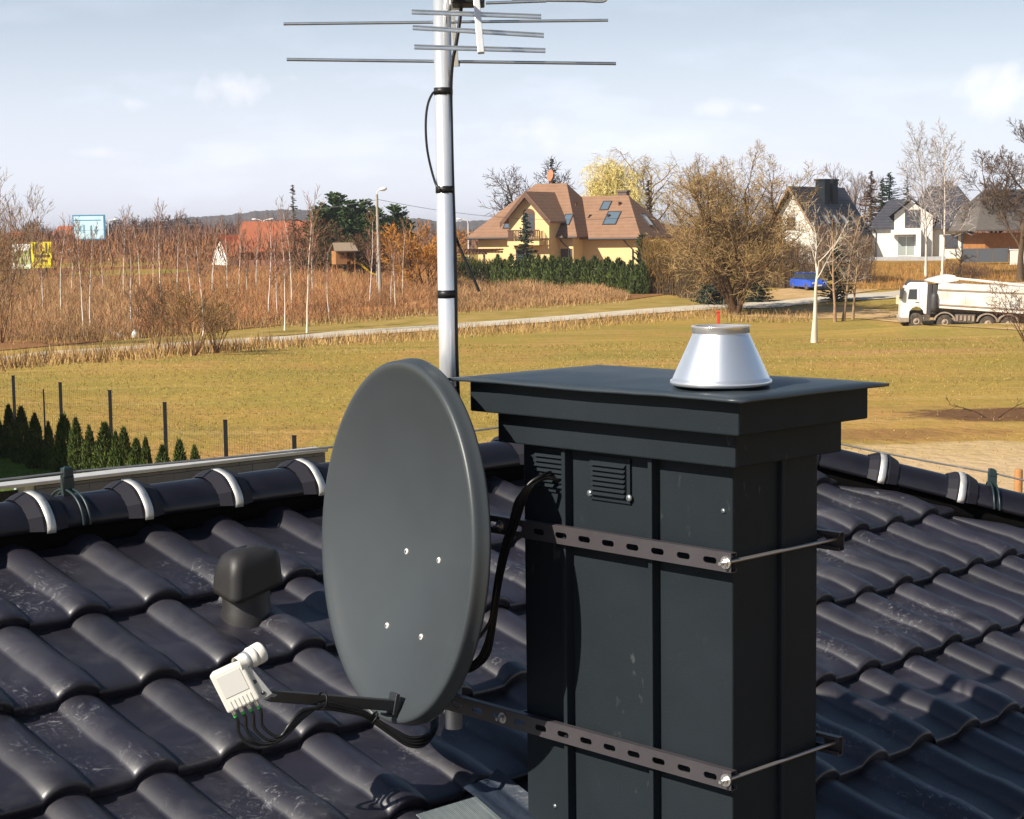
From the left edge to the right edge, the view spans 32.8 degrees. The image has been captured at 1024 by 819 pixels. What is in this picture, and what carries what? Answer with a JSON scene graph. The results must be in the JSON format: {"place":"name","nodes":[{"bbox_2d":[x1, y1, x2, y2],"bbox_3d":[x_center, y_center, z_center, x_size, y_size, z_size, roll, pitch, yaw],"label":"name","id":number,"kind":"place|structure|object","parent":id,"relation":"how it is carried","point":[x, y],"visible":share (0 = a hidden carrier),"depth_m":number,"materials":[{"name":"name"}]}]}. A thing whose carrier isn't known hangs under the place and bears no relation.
{"place":"outdoors","nodes":[
{"label":"outdoors","id":0,"kind":"place"},
{"bbox_2d":[0,457,55,490],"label":"lawn","id":1,"kind":"structure","parent":0,"point":[13,470],"depth_m":32.47,"materials":[{"name":"green plant"}]},
{"bbox_2d":[0,403,20,458],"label":"thuja","id":2,"kind":"object","parent":1,"relation":"on","point":[8,425],"visible":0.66,"depth_m":34.42,"materials":[{"name":"green plant"}]},
{"bbox_2d":[9,404,33,463],"bbox_3d":[-9.495,0.486,33.714,0.520,1.249,0.553,-6,8,-43],"label":"thuja","id":3,"kind":"object","parent":1,"relation":"on","point":[16,444],"visible":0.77,"depth_m":33.62,"materials":[{"name":"green plant"}]},
{"bbox_2d":[23,410,48,468],"bbox_3d":[-9.027,0.589,32.937,0.504,1.182,0.431,-4,6,-28],"label":"thuja","id":4,"kind":"object","parent":1,"relation":"on","point":[35,458],"visible":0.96,"depth_m":32.86,"materials":[{"name":"green plant"}]},
{"bbox_2d":[42,421,55,469],"bbox_3d":[-8.698,0.680,32.703,0.313,1.038,0.328,-2,6,-12],"label":"thuja","id":5,"kind":"object","parent":1,"relation":"on","point":[49,442],"visible":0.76,"depth_m":32.64,"materials":[{"name":"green plant"}]},
{"bbox_2d":[48,413,80,475],"bbox_3d":[-8.192,0.639,31.841,0.610,1.286,0.573,0,6,3],"label":"thuja","id":6,"kind":"object","parent":1,"relation":"on","point":[63,428],"visible":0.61,"depth_m":31.73,"materials":[{"name":"green plant"}]},
{"bbox_2d":[66,414,87,473],"bbox_3d":[-7.798,0.706,31.186,0.405,1.273,0.474,1,6,19],"label":"thuja","id":7,"kind":"object","parent":1,"relation":"on","point":[76,437],"visible":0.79,"depth_m":31.10,"materials":[{"name":"green plant"}]},
{"bbox_2d":[80,424,95,472],"bbox_3d":[-7.519,0.783,30.995,0.408,1.151,0.389,3,7,34],"label":"thuja","id":8,"kind":"object","parent":1,"relation":"on","point":[87,448],"visible":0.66,"depth_m":30.92,"materials":[{"name":"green plant"}]},
{"bbox_2d":[90,419,112,471],"bbox_3d":[-7.051,0.783,30.209,0.617,1.296,0.579,-6,7,-40],"label":"thuja","id":9,"kind":"object","parent":1,"relation":"on","point":[103,442],"visible":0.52,"depth_m":30.10,"materials":[{"name":"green plant"}]},
{"bbox_2d":[113,425,130,466],"bbox_3d":[-6.615,0.855,29.685,0.508,1.250,0.485,-2,6,-9],"label":"thuja","id":10,"kind":"object","parent":1,"relation":"on","point":[124,439],"visible":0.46,"depth_m":29.58,"materials":[{"name":"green plant"}]},
{"bbox_2d":[126,437,141,465],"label":"thuja","id":11,"kind":"object","parent":1,"relation":"on","point":[134,457],"visible":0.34,"depth_m":29.00,"materials":[{"name":"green plant"}]},
{"bbox_2d":[0,375,296,461],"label":"fence","id":12,"kind":"object","parent":1,"relation":"on","point":[225,428],"visible":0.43,"depth_m":30.99,"materials":[{"name":"black"}]},
{"bbox_2d":[0,447,327,495],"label":"block wall","id":13,"kind":"structure","parent":1,"relation":"on","point":[92,481],"depth_m":21.54,"materials":[{"name":"concrete"}]},
{"bbox_2d":[0,248,667,349],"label":"scrub floor","id":14,"kind":"structure","parent":0,"point":[19,344],"depth_m":187.74,"materials":[{"name":"brown plant"}]},
{"bbox_2d":[0,167,47,342],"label":"tall bush","id":15,"kind":"object","parent":14,"relation":"on","point":[6,248],"visible":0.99,"depth_m":103.88,"materials":[{"name":"brown plant"}]},
{"bbox_2d":[45,212,71,308],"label":"birch tree","id":16,"kind":"object","parent":14,"relation":"on","point":[61,259],"visible":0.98,"depth_m":127.45,"materials":[{"name":"brown plant"}]},
{"bbox_2d":[72,215,105,259],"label":"billboard","id":17,"kind":"object","parent":14,"relation":"on","point":[86,222],"visible":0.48,"depth_m":233.60,"materials":[{"name":"blue"}]},
{"bbox_2d":[208,235,237,264],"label":"white cottage","id":18,"kind":"structure","parent":14,"relation":"on","point":[228,241],"depth_m":208.70,"materials":[{"name":"red tile"}]},
{"bbox_2d":[277,216,350,275],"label":"bare tree","id":19,"kind":"object","parent":14,"relation":"on","point":[321,250],"visible":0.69,"depth_m":169.12,"materials":[{"name":"brown plant"}]},
{"bbox_2d":[0,262,630,340],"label":"scrub","id":20,"kind":"object","parent":14,"relation":"on","point":[343,292],"visible":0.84,"depth_m":136.99,"materials":[{"name":"brown plant"}]},
{"bbox_2d":[330,242,375,279],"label":"playhouse","id":21,"kind":"object","parent":14,"relation":"on","point":[337,250],"visible":0.82,"depth_m":162.60,"materials":[{"name":"brown wood"}]},
{"bbox_2d":[339,230,395,279],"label":"bare tree","id":22,"kind":"object","parent":14,"relation":"on","point":[362,256],"visible":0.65,"depth_m":164.01,"materials":[{"name":"plant"}]},
{"bbox_2d":[352,207,399,280],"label":"pine tree","id":23,"kind":"object","parent":14,"relation":"on","point":[382,221],"visible":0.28,"depth_m":172.75,"materials":[{"name":"green plant"}]},
{"bbox_2d":[375,187,386,303],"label":"street lamp","id":24,"kind":"object","parent":14,"relation":"on","point":[378,242],"visible":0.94,"depth_m":138.84,"materials":[{"name":"metal"}]},
{"bbox_2d":[379,203,421,261],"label":"pine tree","id":25,"kind":"object","parent":14,"relation":"on","point":[396,215],"visible":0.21,"depth_m":178.58,"materials":[{"name":"green plant"}]},
{"bbox_2d":[373,219,471,287],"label":"orange willow","id":26,"kind":"object","parent":14,"relation":"on","point":[425,254],"visible":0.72,"depth_m":146.39,"materials":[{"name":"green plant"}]},
{"bbox_2d":[457,255,497,283],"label":"clipped hedge","id":27,"kind":"object","parent":14,"relation":"on","point":[482,271],"visible":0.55,"depth_m":164.22,"materials":[{"name":"green plant"}]},
{"bbox_2d":[489,253,503,283],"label":"thuja","id":28,"kind":"object","parent":14,"relation":"on","point":[498,258],"visible":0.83,"depth_m":162.21,"materials":[{"name":"green plant"}]},
{"bbox_2d":[513,212,537,278],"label":"spruce tree","id":29,"kind":"object","parent":14,"relation":"on","point":[525,237],"visible":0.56,"depth_m":163.12,"materials":[{"name":"green plant"}]},
{"bbox_2d":[542,254,558,286],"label":"thuja","id":30,"kind":"object","parent":14,"relation":"on","point":[550,267],"visible":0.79,"depth_m":157.66,"materials":[{"name":"green plant"}]},
{"bbox_2d":[553,257,571,287],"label":"thuja","id":31,"kind":"object","parent":14,"relation":"on","point":[563,267],"visible":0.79,"depth_m":156.52,"materials":[{"name":"green plant"}]},
{"bbox_2d":[626,264,646,293],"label":"thuja","id":32,"kind":"object","parent":14,"relation":"on","point":[634,280],"visible":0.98,"depth_m":149.87,"materials":[{"name":"green plant"}]},
{"bbox_2d":[3,294,771,356],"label":"verge","id":33,"kind":"structure","parent":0,"point":[496,314],"depth_m":126.43,"materials":[{"name":"brown plant"}]},
{"bbox_2d":[185,220,208,335],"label":"birch tree","id":34,"kind":"object","parent":33,"relation":"on","point":[198,255],"visible":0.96,"depth_m":112.51,"materials":[{"name":"brown plant"}]},
{"bbox_2d":[270,213,293,329],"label":"birch tree","id":35,"kind":"object","parent":33,"relation":"on","point":[288,271],"visible":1,"depth_m":117.39,"materials":[{"name":"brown plant"}]},
{"bbox_2d":[293,186,328,332],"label":"birch tree","id":36,"kind":"object","parent":33,"relation":"on","point":[311,226],"visible":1,"depth_m":114.53,"materials":[{"name":"brown plant"}]},
{"bbox_2d":[0,241,1023,492],"bbox_3d":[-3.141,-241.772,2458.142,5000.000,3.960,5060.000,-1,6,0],"label":"field","id":37,"kind":"structure","parent":0,"point":[974,447],"depth_m":61.50,"materials":[{"name":"green plant"}]},
{"bbox_2d":[0,194,25,339],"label":"birch tree","id":38,"kind":"object","parent":37,"relation":"on","point":[11,260],"visible":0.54,"depth_m":107.60,"materials":[{"name":"brown plant"}]},
{"bbox_2d":[1,185,55,333],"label":"birch tree","id":39,"kind":"object","parent":37,"relation":"on","point":[34,252],"visible":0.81,"depth_m":111.66,"materials":[{"name":"brown plant"}]},
{"bbox_2d":[67,216,92,325],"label":"birch tree","id":40,"kind":"object","parent":37,"relation":"on","point":[78,263],"visible":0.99,"depth_m":115.92,"materials":[{"name":"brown plant"}]},
{"bbox_2d":[124,275,183,349],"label":"bare bush","id":41,"kind":"object","parent":37,"relation":"on","point":[154,306],"visible":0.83,"depth_m":92.45,"materials":[{"name":"brown plant"}]},
{"bbox_2d":[149,198,170,294],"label":"birch tree","id":42,"kind":"object","parent":37,"relation":"on","point":[159,224],"visible":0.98,"depth_m":138.53,"materials":[{"name":"brown plant"}]},
{"bbox_2d":[148,306,188,352],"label":"bare bush","id":43,"kind":"object","parent":37,"relation":"on","point":[166,318],"visible":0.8,"depth_m":89.88,"materials":[{"name":"brown plant"}]},
{"bbox_2d":[152,279,235,355],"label":"bare bush","id":44,"kind":"object","parent":37,"relation":"on","point":[185,323],"visible":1,"depth_m":87.32,"materials":[{"name":"brown plant"}]},
{"bbox_2d":[191,296,245,352],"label":"bare bush","id":45,"kind":"object","parent":37,"relation":"on","point":[215,349],"visible":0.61,"depth_m":91.28,"materials":[{"name":"brown plant"}]},
{"bbox_2d":[234,221,314,266],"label":"red roof house","id":46,"kind":"structure","parent":37,"relation":"on","point":[250,229],"depth_m":206.04,"materials":[{"name":"brick"}]},
{"bbox_2d":[273,196,301,314],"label":"birch tree","id":47,"kind":"object","parent":37,"relation":"on","point":[287,234],"visible":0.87,"depth_m":131.82,"materials":[{"name":"brown plant"}]},
{"bbox_2d":[296,205,342,273],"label":"pine tree","id":48,"kind":"object","parent":37,"relation":"on","point":[322,211],"visible":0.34,"depth_m":174.62,"materials":[{"name":"green plant"}]},
{"bbox_2d":[303,191,356,270],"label":"pine tree","id":49,"kind":"object","parent":37,"relation":"on","point":[332,199],"visible":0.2,"depth_m":176.26,"materials":[{"name":"green plant"}]},
{"bbox_2d":[323,199,370,278],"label":"pine tree","id":50,"kind":"object","parent":37,"relation":"on","point":[349,225],"visible":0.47,"depth_m":174.53,"materials":[{"name":"green plant"}]},
{"bbox_2d":[363,210,386,302],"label":"birch tree","id":51,"kind":"object","parent":37,"relation":"on","point":[372,245],"visible":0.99,"depth_m":134.30,"materials":[{"name":"brown plant"}]},
{"bbox_2d":[0,214,1020,277],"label":"wood","id":52,"kind":"object","parent":37,"relation":"on","point":[204,237],"visible":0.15,"depth_m":201.18,"materials":[{"name":"brown plant"}]},
{"bbox_2d":[0,324,1023,818],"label":"house","id":53,"kind":"structure","parent":37,"relation":"on","point":[888,642],"depth_m":4.66,"materials":[{"name":"tile"}]},
{"bbox_2d":[51,466,91,524],"bbox_3d":[-1.452,0.275,5.685,0.040,0.180,0.244,-6,8,-43],"label":"conductor holder","id":54,"kind":"object","parent":53,"relation":"attached to","point":[67,482],"visible":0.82,"depth_m":5.67,"materials":[{"name":"grey metal"}]},
{"bbox_2d":[210,358,490,725],"bbox_3d":[-0.397,0.349,4.573,0.693,0.961,0.765,-1,6,0],"label":"satellite dish","id":55,"kind":"object","parent":53,"relation":"attached to","point":[406,542],"visible":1,"depth_m":4.60,"materials":[{"name":"paint"}]},
{"bbox_2d":[235,474,554,748],"bbox_3d":[-0.289,0.508,4.471,0.864,0.690,0.295,-2,6,-11],"label":"coaxial cable","id":56,"kind":"object","parent":53,"relation":"attached to","point":[247,743],"visible":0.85,"depth_m":4.43,"materials":[{"name":"black plastic"}]},
{"bbox_2d":[242,476,555,744],"bbox_3d":[-0.277,0.512,4.474,0.849,0.697,0.297,-2,6,-11],"label":"coaxial cable","id":57,"kind":"object","parent":53,"relation":"attached to","point":[251,737],"visible":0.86,"depth_m":4.39,"materials":[{"name":"black plastic"}]},
{"bbox_2d":[250,477,559,744],"bbox_3d":[-0.266,0.516,4.477,0.834,0.704,0.297,-2,6,-11],"label":"coaxial cable","id":58,"kind":"object","parent":53,"relation":"attached to","point":[258,733],"visible":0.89,"depth_m":4.45,"materials":[{"name":"black plastic"}]},
{"bbox_2d":[258,476,560,748],"bbox_3d":[-0.254,0.519,4.478,0.820,0.715,0.298,-2,6,-11],"label":"coaxial cable","id":59,"kind":"object","parent":53,"relation":"attached to","point":[289,724],"visible":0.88,"depth_m":4.43,"materials":[{"name":"black plastic"}]},
{"bbox_2d":[433,0,462,729],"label":"antenna mast","id":60,"kind":"object","parent":53,"relation":"attached to","point":[445,265],"visible":0.6,"depth_m":4.60,"materials":[{"name":"silver metal"}]},
{"bbox_2d":[283,0,615,66],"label":"tv antenna","id":61,"kind":"object","parent":60,"relation":"attached to","point":[478,21],"visible":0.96,"depth_m":4.48,"materials":[{"name":"metal"}]},
{"bbox_2d":[449,8,462,394],"bbox_3d":[-0.143,-0.380,4.630,0.035,1.386,0.055,-4,6,-26],"label":"antenna cable","id":62,"kind":"object","parent":60,"relation":"attached to","point":[454,210],"visible":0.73,"depth_m":4.61,"materials":[{"name":"black plastic"}]},
{"bbox_2d":[0,427,1023,480],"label":"lightning conductor","id":63,"kind":"object","parent":53,"relation":"attached to","point":[143,465],"visible":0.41,"depth_m":6.15,"materials":[{"name":"silver metal"}]},
{"bbox_2d":[479,471,552,638],"bbox_3d":[-0.005,0.391,4.468,0.272,0.483,0.134,2,6,27],"label":"coaxial cable","id":64,"kind":"object","parent":53,"relation":"attached to","point":[523,490],"visible":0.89,"depth_m":4.45,"materials":[{"name":"black plastic"}]},
{"bbox_2d":[445,694,842,790],"bbox_3d":[0.298,0.807,4.525,0.470,0.048,1.068,-6,8,-43],"label":"rail clamp","id":65,"kind":"object","parent":53,"relation":"attached to","point":[832,744],"visible":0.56,"depth_m":4.29,"materials":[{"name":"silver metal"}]},
{"bbox_2d":[490,514,843,572],"bbox_3d":[0.291,0.301,4.474,0.470,0.048,1.068,-6,8,-43],"label":"rail clamp","id":66,"kind":"object","parent":53,"relation":"attached to","point":[833,540],"visible":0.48,"depth_m":4.21,"materials":[{"name":"silver metal"}]},
{"bbox_2d":[0,261,1023,371],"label":"dry grass","id":67,"kind":"structure","parent":37,"relation":"on","point":[75,355],"depth_m":112.97,"materials":[{"name":"beige plant"}]},
{"bbox_2d":[479,156,575,216],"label":"bare tree","id":68,"kind":"object","parent":37,"relation":"on","point":[508,190],"visible":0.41,"depth_m":189.05,"materials":[{"name":"brown plant"}]},
{"bbox_2d":[465,170,676,277],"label":"yellow house","id":69,"kind":"structure","parent":37,"relation":"on","point":[567,230],"depth_m":173.31,"materials":[{"name":"brown tile"}]},
{"bbox_2d":[578,151,652,210],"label":"weeping willow","id":70,"kind":"object","parent":37,"relation":"on","point":[606,182],"visible":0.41,"depth_m":187.94,"materials":[{"name":"yellow plant"}]},
{"bbox_2d":[599,147,682,226],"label":"bare tree","id":71,"kind":"object","parent":37,"relation":"on","point":[643,170],"visible":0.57,"depth_m":196.75,"materials":[{"name":"brown plant"}]},
{"bbox_2d":[638,236,692,295],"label":"brown hedge","id":72,"kind":"object","parent":37,"relation":"on","point":[656,266],"visible":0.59,"depth_m":149.86,"materials":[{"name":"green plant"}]},
{"bbox_2d":[672,244,736,298],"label":"brown hedge","id":73,"kind":"object","parent":37,"relation":"on","point":[684,279],"visible":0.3,"depth_m":144.80,"materials":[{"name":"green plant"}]},
{"bbox_2d":[690,276,728,304],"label":"juniper","id":74,"kind":"object","parent":37,"relation":"on","point":[717,295],"visible":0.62,"depth_m":135.51,"materials":[{"name":"green plant"}]},
{"bbox_2d":[643,139,827,314],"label":"willow tree","id":75,"kind":"object","parent":37,"relation":"on","point":[716,240],"visible":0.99,"depth_m":124.93,"materials":[{"name":"brown plant"}]},
{"bbox_2d":[745,280,773,301],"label":"juniper","id":76,"kind":"object","parent":37,"relation":"on","point":[761,293],"visible":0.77,"depth_m":138.54,"materials":[{"name":"green plant"}]},
{"bbox_2d":[738,233,821,288],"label":"brown hedge","id":77,"kind":"object","parent":37,"relation":"on","point":[804,261],"visible":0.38,"depth_m":154.16,"materials":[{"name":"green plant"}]},
{"bbox_2d":[770,192,857,342],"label":"whitewashed tree","id":78,"kind":"object","parent":37,"relation":"on","point":[814,335],"visible":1,"depth_m":90.08,"materials":[{"name":"white plant"}]},
{"bbox_2d":[762,179,873,263],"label":"white house","id":79,"kind":"structure","parent":37,"relation":"on","point":[831,196],"depth_m":199.97,"materials":[{"name":"tile"}]},
{"bbox_2d":[809,204,855,321],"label":"slim tree","id":80,"kind":"object","parent":37,"relation":"on","point":[834,291],"visible":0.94,"depth_m":119.87,"materials":[{"name":"brown plant"}]},
{"bbox_2d":[817,244,857,301],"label":"spruce tree","id":81,"kind":"object","parent":37,"relation":"on","point":[836,279],"visible":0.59,"depth_m":137.49,"materials":[{"name":"green plant"}]},
{"bbox_2d":[809,223,878,283],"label":"brown hedge","id":82,"kind":"object","parent":37,"relation":"on","point":[869,248],"visible":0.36,"depth_m":162.72,"materials":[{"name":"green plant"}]},
{"bbox_2d":[823,161,866,209],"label":"bare tree","id":83,"kind":"object","parent":37,"relation":"on","point":[855,192],"visible":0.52,"depth_m":232.05,"materials":[{"name":"grey plant"}]},
{"bbox_2d":[827,203,875,320],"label":"slim tree","id":84,"kind":"object","parent":37,"relation":"on","point":[847,286],"visible":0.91,"depth_m":120.46,"materials":[{"name":"brown plant"}]},
{"bbox_2d":[841,216,876,319],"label":"slim tree","id":85,"kind":"object","parent":37,"relation":"on","point":[854,294],"visible":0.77,"depth_m":121.94,"materials":[{"name":"brown plant"}]},
{"bbox_2d":[845,173,884,222],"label":"bare tree","id":86,"kind":"object","parent":37,"relation":"on","point":[864,191],"visible":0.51,"depth_m":235.41,"materials":[{"name":"grey plant"}]},
{"bbox_2d":[857,171,882,246],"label":"spruce tree","id":87,"kind":"object","parent":37,"relation":"on","point":[871,201],"visible":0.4,"depth_m":213.36,"materials":[{"name":"green plant"}]},
{"bbox_2d":[866,181,973,260],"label":"white gable house","id":88,"kind":"structure","parent":37,"relation":"on","point":[897,239],"depth_m":203.45,"materials":[{"name":"paint"}]},
{"bbox_2d":[897,236,914,255],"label":"window","id":89,"kind":"structure","parent":88,"relation":"in","point":[905,244],"depth_m":203.44,"materials":[{"name":"white glass"}]},
{"bbox_2d":[914,116,976,274],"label":"birch tree","id":90,"kind":"object","parent":37,"relation":"on","point":[942,185],"visible":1,"depth_m":163.84,"materials":[{"name":"white plant"}]},
{"bbox_2d":[940,257,992,278],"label":"dead heap","id":91,"kind":"object","parent":37,"relation":"on","point":[961,272],"visible":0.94,"depth_m":164.70,"materials":[{"name":"brown plant"}]},
{"bbox_2d":[947,189,1023,259],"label":"outbuilding","id":92,"kind":"structure","parent":37,"relation":"on","point":[982,222],"depth_m":197.28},
{"bbox_2d":[951,145,1023,232],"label":"bare tree","id":93,"kind":"object","parent":37,"relation":"on","point":[1007,180],"visible":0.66,"depth_m":197.99,"materials":[{"name":"brown plant"}]},
{"bbox_2d":[979,117,1023,281],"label":"bare tree","id":94,"kind":"object","parent":37,"relation":"on","point":[1020,266],"visible":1,"depth_m":158.60,"materials":[{"name":"brown plant"}]},
{"bbox_2d":[985,274,1023,345],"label":"bare bush","id":95,"kind":"object","parent":37,"relation":"on","point":[1019,302],"visible":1,"depth_m":79.22,"materials":[{"name":"brown plant"}]},
{"bbox_2d":[0,0,1023,234],"label":"sky","id":96,"kind":"structure","parent":0,"point":[198,107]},
{"bbox_2d":[3,282,1023,358],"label":"road","id":97,"kind":"structure","parent":0,"point":[809,300],"depth_m":128.16,"materials":[{"name":"grey asphalt"}]},
{"bbox_2d":[165,209,981,241],"bbox_3d":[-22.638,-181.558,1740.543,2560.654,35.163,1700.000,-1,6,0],"label":"hills","id":98,"kind":"structure","parent":0,"point":[301,215],"depth_m":1343.06,"materials":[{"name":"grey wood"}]},
{"bbox_2d":[744,286,877,300],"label":"driveway","id":99,"kind":"structure","parent":0,"point":[786,293],"depth_m":147.91,"materials":[{"name":"beige gravel"}]},
{"bbox_2d":[789,272,827,289],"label":"parked car","id":100,"kind":"object","parent":99,"relation":"on","point":[805,280],"visible":0.87,"depth_m":152.04,"materials":[{"name":"blue paint"}]},
{"bbox_2d":[735,307,1023,329],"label":"dirt track","id":101,"kind":"structure","parent":0,"point":[863,313],"depth_m":125.99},
{"bbox_2d":[896,274,1023,325],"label":"tipper truck","id":102,"kind":"object","parent":101,"relation":"on","point":[945,301],"visible":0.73,"depth_m":116.38,"materials":[{"name":"white paint"}]},
{"bbox_2d":[815,260,1016,288],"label":"bank","id":103,"kind":"structure","parent":0,"point":[892,263],"depth_m":179.21,"materials":[{"name":"brown plant"}]},
{"bbox_2d":[896,121,951,276],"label":"birch tree","id":104,"kind":"object","parent":103,"relation":"on","point":[919,196],"visible":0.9,"depth_m":166.67,"materials":[{"name":"white plant"}]},
{"bbox_2d":[961,246,1011,262],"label":"sliding gate","id":105,"kind":"structure","parent":103,"relation":"on","point":[992,254],"depth_m":189.35,"materials":[{"name":"grey metal"}]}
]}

